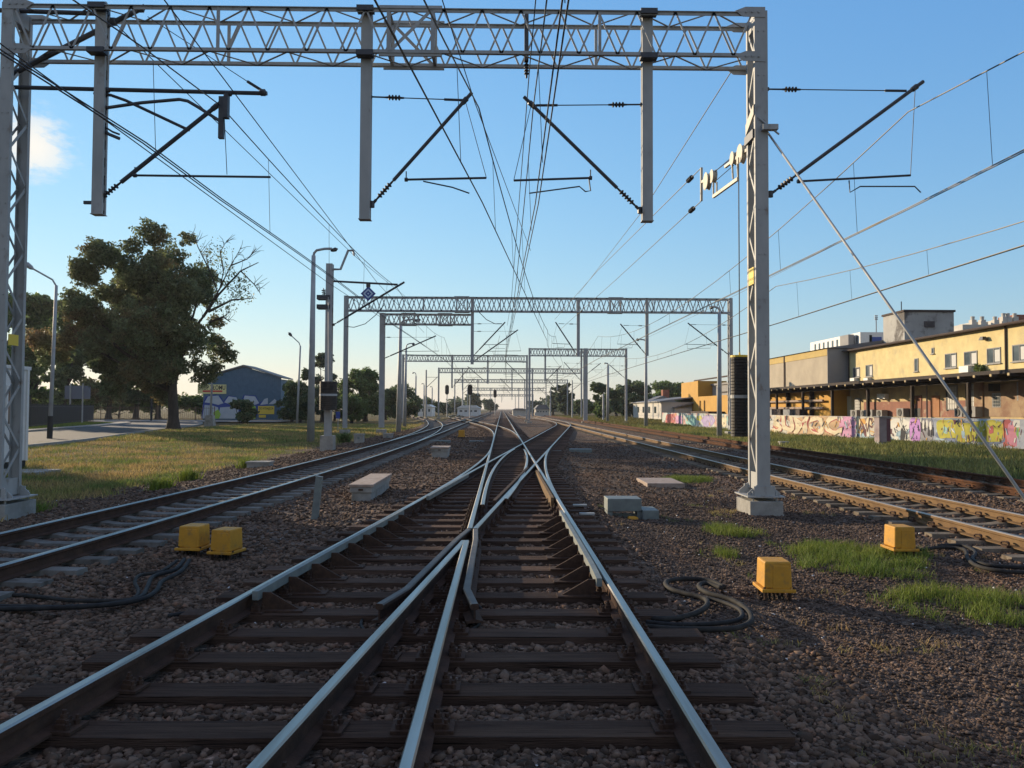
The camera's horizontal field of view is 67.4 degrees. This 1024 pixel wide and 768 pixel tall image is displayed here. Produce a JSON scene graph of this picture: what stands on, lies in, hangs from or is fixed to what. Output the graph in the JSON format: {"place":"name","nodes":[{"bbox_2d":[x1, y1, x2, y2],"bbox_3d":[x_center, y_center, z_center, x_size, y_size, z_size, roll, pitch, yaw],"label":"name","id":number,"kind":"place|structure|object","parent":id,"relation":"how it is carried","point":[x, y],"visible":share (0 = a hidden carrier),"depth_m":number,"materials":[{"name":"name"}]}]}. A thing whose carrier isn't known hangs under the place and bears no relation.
{"place":"outdoors","nodes":[
{"label":"outdoors","id":0,"kind":"place"},
{"bbox_2d":[28,421,198,443],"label":"road","id":1,"kind":"structure","parent":0,"point":[34,437],"depth_m":63.06,"materials":[{"name":"asphalt"}]},
{"bbox_2d":[0,408,1023,767],"bbox_3d":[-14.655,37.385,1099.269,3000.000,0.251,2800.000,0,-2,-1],"label":"ground","id":2,"kind":"structure","parent":0,"point":[528,430],"depth_m":8.00,"materials":[{"name":"gravel"}]},
{"bbox_2d":[4,365,31,468],"bbox_3d":[-19.843,1.189,25.463,6.100,3.690,2.600,0,-2,-1],"label":"equipment cabinet","id":3,"kind":"object","parent":2,"relation":"on","point":[25,414],"visible":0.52,"depth_m":26.55,"materials":[{"name":"white metal"}]},
{"bbox_2d":[27,262,57,438],"bbox_3d":[-30.063,-2.067,48.790,2.193,11.415,0.360,0,-2,-1],"label":"street lamp","id":4,"kind":"object","parent":2,"relation":"on","point":[50,412],"visible":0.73,"depth_m":48.71,"materials":[{"name":"grey metal"}]},
{"bbox_2d":[24,292,75,403],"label":"broadleaf tree","id":5,"kind":"object","parent":2,"relation":"on","point":[39,309],"visible":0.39,"depth_m":111.11,"materials":[{"name":"green plant"}]},
{"bbox_2d":[29,403,93,426],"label":"bar fence","id":6,"kind":"object","parent":2,"relation":"on","point":[62,414],"visible":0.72,"depth_m":86.02,"materials":[{"name":"grey metal"}]},
{"bbox_2d":[40,300,86,404],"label":"broadleaf tree","id":7,"kind":"object","parent":2,"relation":"on","point":[61,381],"visible":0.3,"depth_m":125.94,"materials":[{"name":"green plant"}]},
{"bbox_2d":[0,557,185,609],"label":"cable","id":8,"kind":"object","parent":2,"relation":"on","point":[143,593],"visible":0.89,"depth_m":7.58,"materials":[{"name":"black rubber"}]},
{"bbox_2d":[0,558,190,610],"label":"cable","id":9,"kind":"object","parent":2,"relation":"on","point":[156,590],"visible":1,"depth_m":7.31,"materials":[{"name":"black rubber"}]},
{"bbox_2d":[12,559,178,602],"bbox_3d":[-4.517,2.137,8.448,1.593,0.043,2.015,0,-2,-1],"label":"cable","id":10,"kind":"object","parent":2,"relation":"on","point":[75,600],"visible":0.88,"depth_m":7.60,"materials":[{"name":"grey rubber"}]},
{"bbox_2d":[74,346,131,419],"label":"broadleaf tree","id":11,"kind":"object","parent":2,"relation":"on","point":[108,401],"visible":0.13,"depth_m":129.12,"materials":[{"name":"green plant"}]},
{"bbox_2d":[28,422,202,446],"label":"kerb","id":12,"kind":"structure","parent":2,"relation":"on","point":[70,441],"depth_m":48.27,"materials":[{"name":"concrete"}]},
{"bbox_2d":[93,401,143,418],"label":"dense shrub","id":13,"kind":"object","parent":2,"relation":"on","point":[115,407],"visible":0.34,"depth_m":139.96,"materials":[{"name":"green plant"}]},
{"bbox_2d":[117,351,152,417],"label":"broadleaf tree","id":14,"kind":"object","parent":2,"relation":"on","point":[135,397],"visible":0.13,"depth_m":131.73,"materials":[{"name":"green plant"}]},
{"bbox_2d":[25,217,269,429],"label":"broadleaf tree","id":15,"kind":"object","parent":2,"relation":"on","point":[168,285],"visible":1,"depth_m":68.12,"materials":[{"name":"green plant"}]},
{"bbox_2d":[100,406,214,419],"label":"bar fence","id":16,"kind":"object","parent":2,"relation":"on","point":[186,418],"visible":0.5,"depth_m":116.23,"materials":[{"name":"beige metal"}]},
{"bbox_2d":[140,476,179,491],"bbox_3d":[-8.819,2.506,19.284,0.878,0.410,0.893,0,-2,-1],"label":"weed","id":17,"kind":"object","parent":2,"relation":"on","point":[158,484],"visible":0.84,"depth_m":19.20,"materials":[{"name":"green plant"}]},
{"bbox_2d":[1,439,341,521],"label":"grass","id":18,"kind":"structure","parent":2,"relation":"on","point":[82,489],"depth_m":28.36,"materials":[{"name":"plant"}]},
{"bbox_2d":[140,392,202,415],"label":"dense shrub","id":19,"kind":"object","parent":2,"relation":"on","point":[187,403],"visible":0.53,"depth_m":138.57,"materials":[{"name":"green plant"}]},
{"bbox_2d":[168,467,207,481],"bbox_3d":[-9.409,2.626,22.381,0.949,0.412,0.974,-1,-2,32],"label":"weed","id":20,"kind":"object","parent":2,"relation":"on","point":[190,474],"visible":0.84,"depth_m":22.28,"materials":[{"name":"green plant"}]},
{"bbox_2d":[174,523,210,556],"bbox_3d":[-4.210,2.099,10.186,0.357,0.465,0.372,0,-2,6],"label":"junction box","id":21,"kind":"object","parent":2,"relation":"on","point":[193,537],"visible":0.84,"depth_m":10.05,"materials":[{"name":"yellow plastic"}]},
{"bbox_2d":[94,420,298,421],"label":"forecourt","id":22,"kind":"structure","parent":2,"relation":"on","point":[204,420],"depth_m":111.48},
{"bbox_2d":[207,527,245,560],"bbox_3d":[-3.743,2.134,10.106,0.372,0.465,0.372,0,-2,12],"label":"junction box","id":23,"kind":"object","parent":2,"relation":"on","point":[226,541],"visible":0.9,"depth_m":9.98,"materials":[{"name":"yellow plastic"}]},
{"bbox_2d":[229,398,259,422],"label":"round bush","id":24,"kind":"object","parent":2,"relation":"on","point":[247,413],"visible":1,"depth_m":102.83,"materials":[{"name":"green plant"}]},
{"bbox_2d":[198,365,292,419],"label":"warehouse","id":25,"kind":"structure","parent":2,"relation":"on","point":[263,390],"depth_m":123.42,"materials":[{"name":"blue"}]},
{"bbox_2d":[0,412,492,601],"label":"railway track","id":26,"kind":"structure","parent":2,"relation":"on","point":[44,561],"depth_m":12.90,"materials":[{"name":"metal"}]},
{"bbox_2d":[95,422,426,441],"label":"grass","id":27,"kind":"structure","parent":2,"relation":"on","point":[283,432],"depth_m":60.98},
{"bbox_2d":[273,379,307,421],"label":"dense shrub","id":28,"kind":"object","parent":2,"relation":"on","point":[284,413],"visible":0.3,"depth_m":114.47,"materials":[{"name":"green plant"}]},
{"bbox_2d":[283,367,308,422],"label":"dense shrub","id":29,"kind":"object","parent":2,"relation":"on","point":[291,389],"visible":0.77,"depth_m":111.02,"materials":[{"name":"green plant"}]},
{"bbox_2d":[311,475,322,518],"bbox_3d":[-3.500,2.106,13.773,0.196,0.925,0.135,0,-2,-1],"label":"marker post","id":30,"kind":"object","parent":2,"relation":"on","point":[317,497],"visible":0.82,"depth_m":13.72,"materials":[{"name":"concrete"}]},
{"bbox_2d":[307,247,337,441],"bbox_3d":[-11.860,-2.453,48.058,1.803,12.298,0.456,0,-2,-1],"label":"street lamp","id":31,"kind":"object","parent":2,"relation":"on","point":[311,411],"visible":0.94,"depth_m":47.89,"materials":[{"name":"grey metal"}]},
{"bbox_2d":[315,352,337,421],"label":"slender tree","id":32,"kind":"object","parent":2,"relation":"on","point":[320,360],"visible":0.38,"depth_m":117.05,"materials":[{"name":"green plant"}]},
{"bbox_2d":[337,393,369,422],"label":"dense shrub","id":33,"kind":"object","parent":2,"relation":"on","point":[357,406],"visible":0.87,"depth_m":106.86,"materials":[{"name":"green plant"}]},
{"bbox_2d":[316,249,404,450],"bbox_3d":[-7.214,-1.229,36.285,4.152,10.493,1.320,0,-2,-1],"label":"lattice mast","id":34,"kind":"object","parent":2,"relation":"on","point":[328,395],"visible":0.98,"depth_m":36.46,"materials":[{"name":"grey metal"}]},
{"bbox_2d":[337,366,390,421],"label":"broadleaf tree","id":35,"kind":"object","parent":2,"relation":"on","point":[364,383],"visible":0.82,"depth_m":120.47,"materials":[{"name":"green plant"}]},
{"bbox_2d":[348,473,391,500],"bbox_3d":[-3.230,2.434,17.683,0.530,0.510,2.792,0,-2,-1],"label":"cable chamber","id":36,"kind":"object","parent":2,"relation":"on","point":[369,487],"visible":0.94,"depth_m":16.70,"materials":[{"name":"concrete"}]},
{"bbox_2d":[371,387,401,419],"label":"dense shrub","id":37,"kind":"object","parent":2,"relation":"on","point":[391,398],"visible":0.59,"depth_m":139.52,"materials":[{"name":"green plant"}]},
{"bbox_2d":[262,427,528,462],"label":"ballast stones","id":38,"kind":"object","parent":2,"relation":"on","point":[371,440],"visible":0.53,"depth_m":36.87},
{"bbox_2d":[0,437,794,767],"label":"double slip crossing","id":39,"kind":"object","parent":2,"relation":"on","point":[498,481],"visible":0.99,"depth_m":5.70,"materials":[{"name":"metal"}]},
{"bbox_2d":[391,384,422,418],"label":"dense shrub","id":40,"kind":"object","parent":2,"relation":"on","point":[414,405],"visible":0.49,"depth_m":148.67,"materials":[{"name":"green plant"}]},
{"bbox_2d":[396,319,420,431],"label":"street lamp","id":41,"kind":"object","parent":2,"relation":"on","point":[398,410],"visible":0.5,"depth_m":68.53,"materials":[{"name":"grey metal"}]},
{"bbox_2d":[403,343,414,425],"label":"street lamp","id":42,"kind":"object","parent":2,"relation":"on","point":[405,398],"visible":0.84,"depth_m":83.38,"materials":[{"name":"grey metal"}]},
{"bbox_2d":[393,415,447,439],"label":"railway track","id":43,"kind":"structure","parent":2,"relation":"on","point":[431,423],"depth_m":83.29,"materials":[{"name":"metal"}]},
{"bbox_2d":[430,446,450,457],"bbox_3d":[-2.930,2.853,31.582,0.760,0.570,1.392,0,-2,-1],"label":"cable chamber","id":44,"kind":"object","parent":2,"relation":"on","point":[441,451],"visible":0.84,"depth_m":30.95,"materials":[{"name":"concrete"}]},
{"bbox_2d":[376,313,517,433],"bbox_3d":[-5.155,-0.568,63.238,11.777,10.528,0.900,0,-2,-1],"label":"portal gantry","id":45,"kind":"object","parent":2,"relation":"on","point":[383,323],"visible":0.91,"depth_m":63.09,"materials":[{"name":"grey metal"}]},
{"bbox_2d":[0,0,924,520],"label":"portal gantry","id":46,"kind":"object","parent":2,"relation":"on","point":[758,494],"visible":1,"depth_m":14.72,"materials":[{"name":"grey metal"}]},
{"bbox_2d":[0,43,422,344],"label":"overhead wire","id":47,"kind":"object","parent":46,"relation":"attached to","point":[168,166],"visible":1,"depth_m":15.54,"materials":[{"name":"black metal"}]},
{"bbox_2d":[0,0,482,390],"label":"overhead line","id":48,"kind":"object","parent":46,"relation":"hanging from","point":[42,76],"visible":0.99,"depth_m":12.57,"materials":[{"name":"black metal"}]},
{"bbox_2d":[164,0,418,326],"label":"overhead wire","id":49,"kind":"object","parent":46,"relation":"attached to","point":[261,128],"visible":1,"depth_m":15.67,"materials":[{"name":"black metal"}]},
{"bbox_2d":[374,0,563,374],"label":"overhead line","id":50,"kind":"object","parent":46,"relation":"hanging from","point":[392,33],"visible":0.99,"depth_m":12.49,"materials":[{"name":"black metal"}]},
{"bbox_2d":[507,0,535,324],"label":"overhead wire","id":51,"kind":"object","parent":46,"relation":"hanging from","point":[524,131],"visible":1,"depth_m":16.94,"materials":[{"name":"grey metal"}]},
{"bbox_2d":[503,0,569,393],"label":"overhead line","id":52,"kind":"object","parent":46,"relation":"hanging from","point":[541,160],"visible":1,"depth_m":12.37,"materials":[{"name":"black metal"}]},
{"bbox_2d":[686,144,746,213],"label":"insulators","id":53,"kind":"object","parent":46,"relation":"attached to","point":[706,180],"visible":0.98,"depth_m":16.70,"materials":[{"name":"ceramic"}]},
{"bbox_2d":[730,157,747,436],"bbox_3d":[4.551,-1.759,15.376,0.370,5.611,0.370,0,-2,-1],"label":"weight stack","id":54,"kind":"object","parent":53,"relation":"hanging from","point":[739,396],"visible":0.9,"depth_m":15.17,"materials":[{"name":"black metal"}]},
{"bbox_2d":[744,104,1023,499],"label":"anchor stay","id":55,"kind":"object","parent":46,"relation":"attached to","point":[749,137],"visible":1,"depth_m":11.61,"materials":[{"name":"grey metal"}]},
{"bbox_2d":[401,354,528,421],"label":"portal gantry","id":56,"kind":"object","parent":2,"relation":"on","point":[467,360],"visible":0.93,"depth_m":118.14,"materials":[{"name":"grey metal"}]},
{"bbox_2d":[457,405,480,416],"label":"shed","id":57,"kind":"structure","parent":2,"relation":"on","point":[462,410],"depth_m":204.71,"materials":[{"name":"white metal"}]},
{"bbox_2d":[448,414,520,441],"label":"railway track","id":58,"kind":"structure","parent":2,"relation":"on","point":[483,426],"depth_m":75.47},
{"bbox_2d":[486,411,526,439],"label":"railway track","id":59,"kind":"structure","parent":2,"relation":"on","point":[507,423],"depth_m":62.80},
{"bbox_2d":[437,368,581,418],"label":"portal gantry","id":60,"kind":"object","parent":2,"relation":"on","point":[511,372],"visible":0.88,"depth_m":156.21,"materials":[{"name":"grey metal"}]},
{"bbox_2d":[454,379,567,414],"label":"portal gantry","id":61,"kind":"object","parent":2,"relation":"on","point":[477,382],"visible":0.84,"depth_m":212.14,"materials":[{"name":"grey metal"}]},
{"bbox_2d":[0,547,1023,767],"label":"ballast stones","id":62,"kind":"object","parent":2,"relation":"on","point":[66,623],"visible":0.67,"depth_m":5.46,"materials":[{"name":"gravel"}]},
{"bbox_2d":[0,457,1023,561],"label":"ballast stones","id":63,"kind":"object","parent":2,"relation":"on","point":[21,521],"visible":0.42,"depth_m":15.11,"materials":[{"name":"gravel"}]},
{"bbox_2d":[339,295,732,434],"bbox_3d":[2.123,-1.150,61.352,31.453,11.634,0.900,0,-2,-1],"label":"portal gantry","id":64,"kind":"object","parent":2,"relation":"on","point":[578,300],"visible":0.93,"depth_m":61.38,"materials":[{"name":"grey metal"}]},
{"bbox_2d":[559,221,1023,390],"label":"overhead line","id":65,"kind":"object","parent":64,"relation":"hanging from","point":[851,292],"visible":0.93,"depth_m":25.12,"materials":[{"name":"black metal"}]},
{"bbox_2d":[528,421,574,439],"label":"railway track","id":66,"kind":"structure","parent":2,"relation":"on","point":[555,431],"depth_m":58.24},
{"bbox_2d":[554,382,574,414],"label":"broadleaf tree","id":67,"kind":"object","parent":2,"relation":"on","point":[560,397],"visible":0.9,"depth_m":214.26,"materials":[{"name":"green plant"}]},
{"bbox_2d":[527,348,627,422],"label":"portal gantry","id":68,"kind":"object","parent":2,"relation":"on","point":[583,351],"visible":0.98,"depth_m":106.29,"materials":[{"name":"grey metal"}]},
{"bbox_2d":[521,51,1023,398],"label":"overhead line","id":69,"kind":"object","parent":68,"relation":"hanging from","point":[898,213],"visible":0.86,"depth_m":16.45,"materials":[{"name":"black metal"}]},
{"bbox_2d":[588,381,610,412],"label":"broadleaf tree","id":70,"kind":"object","parent":2,"relation":"on","point":[600,388],"visible":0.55,"depth_m":169.27,"materials":[{"name":"green plant"}]},
{"bbox_2d":[567,496,658,519],"bbox_3d":[1.778,2.310,13.958,1.753,0.448,1.300,0,-2,-1],"label":"point machine","id":71,"kind":"object","parent":2,"relation":"on","point":[625,503],"visible":0.77,"depth_m":13.97,"materials":[{"name":"grey metal"}]},
{"bbox_2d":[604,387,624,415],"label":"broadleaf tree","id":72,"kind":"object","parent":2,"relation":"on","point":[615,395],"visible":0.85,"depth_m":188.86,"materials":[{"name":"green plant"}]},
{"bbox_2d":[615,380,651,408],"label":"broadleaf tree","id":73,"kind":"object","parent":2,"relation":"on","point":[635,391],"visible":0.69,"depth_m":198.87,"materials":[{"name":"green plant"}]},
{"bbox_2d":[636,338,647,425],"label":"street lamp","id":74,"kind":"object","parent":2,"relation":"on","point":[645,402],"visible":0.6,"depth_m":83.54,"materials":[{"name":"grey metal"}]},
{"bbox_2d":[636,478,684,487],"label":"concrete slab","id":75,"kind":"structure","parent":2,"relation":"on","point":[661,482],"depth_m":19.80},
{"bbox_2d":[631,397,692,419],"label":"white shed","id":76,"kind":"structure","parent":2,"relation":"on","point":[657,408],"depth_m":141.50,"materials":[{"name":"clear paint"}]},
{"bbox_2d":[648,380,677,400],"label":"broadleaf tree","id":77,"kind":"object","parent":2,"relation":"on","point":[658,387],"visible":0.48,"depth_m":213.76,"materials":[{"name":"green plant"}]},
{"bbox_2d":[646,576,726,621],"bbox_3d":[1.692,2.135,7.697,0.658,0.055,1.862,-1,-2,26],"label":"cable","id":78,"kind":"object","parent":2,"relation":"on","point":[700,610],"visible":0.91,"depth_m":7.73,"materials":[{"name":"grey rubber"}]},
{"bbox_2d":[646,596,744,625],"bbox_3d":[1.791,2.119,7.048,0.604,0.047,1.225,-1,-2,40],"label":"cable","id":79,"kind":"object","parent":2,"relation":"on","point":[740,617],"visible":0.9,"depth_m":6.77,"materials":[{"name":"black rubber"}]},
{"bbox_2d":[642,581,754,632],"bbox_3d":[1.947,2.124,7.312,0.826,0.055,1.994,-1,-2,29],"label":"cable","id":80,"kind":"object","parent":2,"relation":"on","point":[749,622],"visible":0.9,"depth_m":6.78,"materials":[{"name":"grey rubber"}]},
{"bbox_2d":[681,375,727,413],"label":"orange building","id":81,"kind":"structure","parent":2,"relation":"on","point":[703,394],"depth_m":133.10,"materials":[{"name":"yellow paint"}]},
{"bbox_2d":[710,306,721,437],"bbox_3d":[14.659,-0.835,55.202,0.853,9.643,0.380,0,-2,-1],"label":"street lamp","id":82,"kind":"object","parent":2,"relation":"on","point":[719,399],"visible":0.88,"depth_m":55.07,"materials":[{"name":"grey metal"}]},
{"bbox_2d":[753,557,795,599],"bbox_3d":[2.777,2.092,8.143,0.348,0.465,0.372,0,-2,2],"label":"junction box","id":83,"kind":"object","parent":2,"relation":"on","point":[773,575],"visible":0.89,"depth_m":8.00,"materials":[{"name":"yellow plastic"}]},
{"bbox_2d":[530,415,1023,561],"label":"railway track","id":84,"kind":"structure","parent":2,"relation":"on","point":[997,540],"depth_m":15.34,"materials":[{"name":"metal"}]},
{"bbox_2d":[544,415,1023,502],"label":"railway track","id":85,"kind":"structure","parent":2,"relation":"on","point":[987,485],"depth_m":24.46,"materials":[{"name":"metal"}]},
{"bbox_2d":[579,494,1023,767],"bbox_3d":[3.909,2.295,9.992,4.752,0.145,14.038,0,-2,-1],"label":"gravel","id":86,"kind":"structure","parent":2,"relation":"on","point":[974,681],"depth_m":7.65,"materials":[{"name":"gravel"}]},
{"bbox_2d":[625,423,1023,479],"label":"grass","id":87,"kind":"structure","parent":2,"relation":"on","point":[870,447],"depth_m":37.66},
{"bbox_2d":[770,340,882,415],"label":"depot wing","id":88,"kind":"structure","parent":2,"relation":"on","point":[824,365],"depth_m":84.25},
{"bbox_2d":[660,474,1023,628],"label":"grass","id":89,"kind":"structure","parent":2,"relation":"on","point":[870,564],"depth_m":9.26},
{"bbox_2d":[662,413,1023,448],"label":"graffiti wall","id":90,"kind":"structure","parent":2,"relation":"on","point":[1008,432],"depth_m":50.02,"materials":[{"name":"multicoloured brick"}]},
{"bbox_2d":[722,320,1023,418],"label":"depot building","id":91,"kind":"structure","parent":2,"relation":"on","point":[897,379],"depth_m":62.09,"materials":[{"name":"beige paint"}]},
{"bbox_2d":[881,301,955,342],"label":"roof tower","id":92,"kind":"structure","parent":91,"relation":"on","point":[920,323],"depth_m":75.80,"materials":[{"name":"concrete"}]},
{"bbox_2d":[947,385,957,409],"bbox_3d":[35.175,1.091,61.356,0.120,1.976,1.336,0,-2,-1],"label":"window","id":93,"kind":"structure","parent":91,"relation":"in","point":[951,404],"depth_m":61.28,"materials":[{"name":"grey"}]},
{"bbox_2d":[985,347,1001,364],"bbox_3d":[35.203,-2.041,56.198,0.138,1.225,1.717,0,-2,-1],"label":"window","id":94,"kind":"structure","parent":91,"relation":"in","point":[993,354],"depth_m":56.16,"materials":[{"name":"white glass"}]},
{"bbox_2d":[1010,344,1023,362],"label":"window","id":95,"kind":"structure","parent":91,"relation":"in","point":[1017,350],"depth_m":53.51,"materials":[{"name":"white glass"}]},
{"bbox_2d":[873,416,890,443],"bbox_3d":[21.435,2.842,44.444,0.724,1.940,0.700,0,-2,-1],"label":"utility cabinet","id":96,"kind":"object","parent":2,"relation":"on","point":[882,429],"visible":0.82,"depth_m":44.16,"materials":[{"name":"metal"}]},
{"bbox_2d":[880,524,919,556],"bbox_3d":[5.217,2.140,10.339,0.342,0.470,0.372,0,-2,-1],"label":"junction box","id":97,"kind":"object","parent":2,"relation":"on","point":[898,537],"visible":0.84,"depth_m":10.20,"materials":[{"name":"yellow plastic"}]},
{"bbox_2d":[918,546,1023,574],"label":"cable","id":98,"kind":"object","parent":2,"relation":"on","point":[972,563],"visible":1,"depth_m":9.39,"materials":[{"name":"grey rubber"}]},
{"bbox_2d":[936,543,1023,568],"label":"cable","id":99,"kind":"object","parent":2,"relation":"on","point":[974,555],"visible":0.92,"depth_m":9.49,"materials":[{"name":"black rubber"}]},
{"bbox_2d":[0,0,1023,408],"label":"sky","id":100,"kind":"structure","parent":0,"point":[440,241],"materials":[{"name":"blue"}]},
{"bbox_2d":[553,415,691,425],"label":"grass","id":101,"kind":"structure","parent":0,"point":[619,420],"depth_m":121.34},
{"bbox_2d":[555,441,1022,506],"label":"gravel","id":102,"kind":"structure","parent":0,"point":[633,481],"depth_m":22.30,"materials":[{"name":"gravel"}]},
{"bbox_2d":[598,488,1023,767],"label":"grass","id":103,"kind":"structure","parent":0,"point":[899,651],"depth_m":6.31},
{"bbox_2d":[810,332,882,350],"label":"office block","id":104,"kind":"structure","parent":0,"point":[857,338],"depth_m":162.74,"materials":[{"name":"white concrete"}]},
{"bbox_2d":[954,313,1023,330],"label":"apartment block","id":105,"kind":"structure","parent":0,"point":[982,322],"depth_m":114.23,"materials":[{"name":"white concrete"}]},
{"label":"lawn","id":106,"kind":"structure","parent":0,"visible":0},
{"bbox_2d":[29,422,113,428],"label":"grass","id":107,"kind":"structure","parent":106,"relation":"on","point":[68,424],"depth_m":82.53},
{"bbox_2d":[65,384,90,422],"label":"sign panel","id":108,"kind":"object","parent":106,"relation":"on","point":[82,392],"visible":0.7,"depth_m":93.57,"materials":[{"name":"grey"}]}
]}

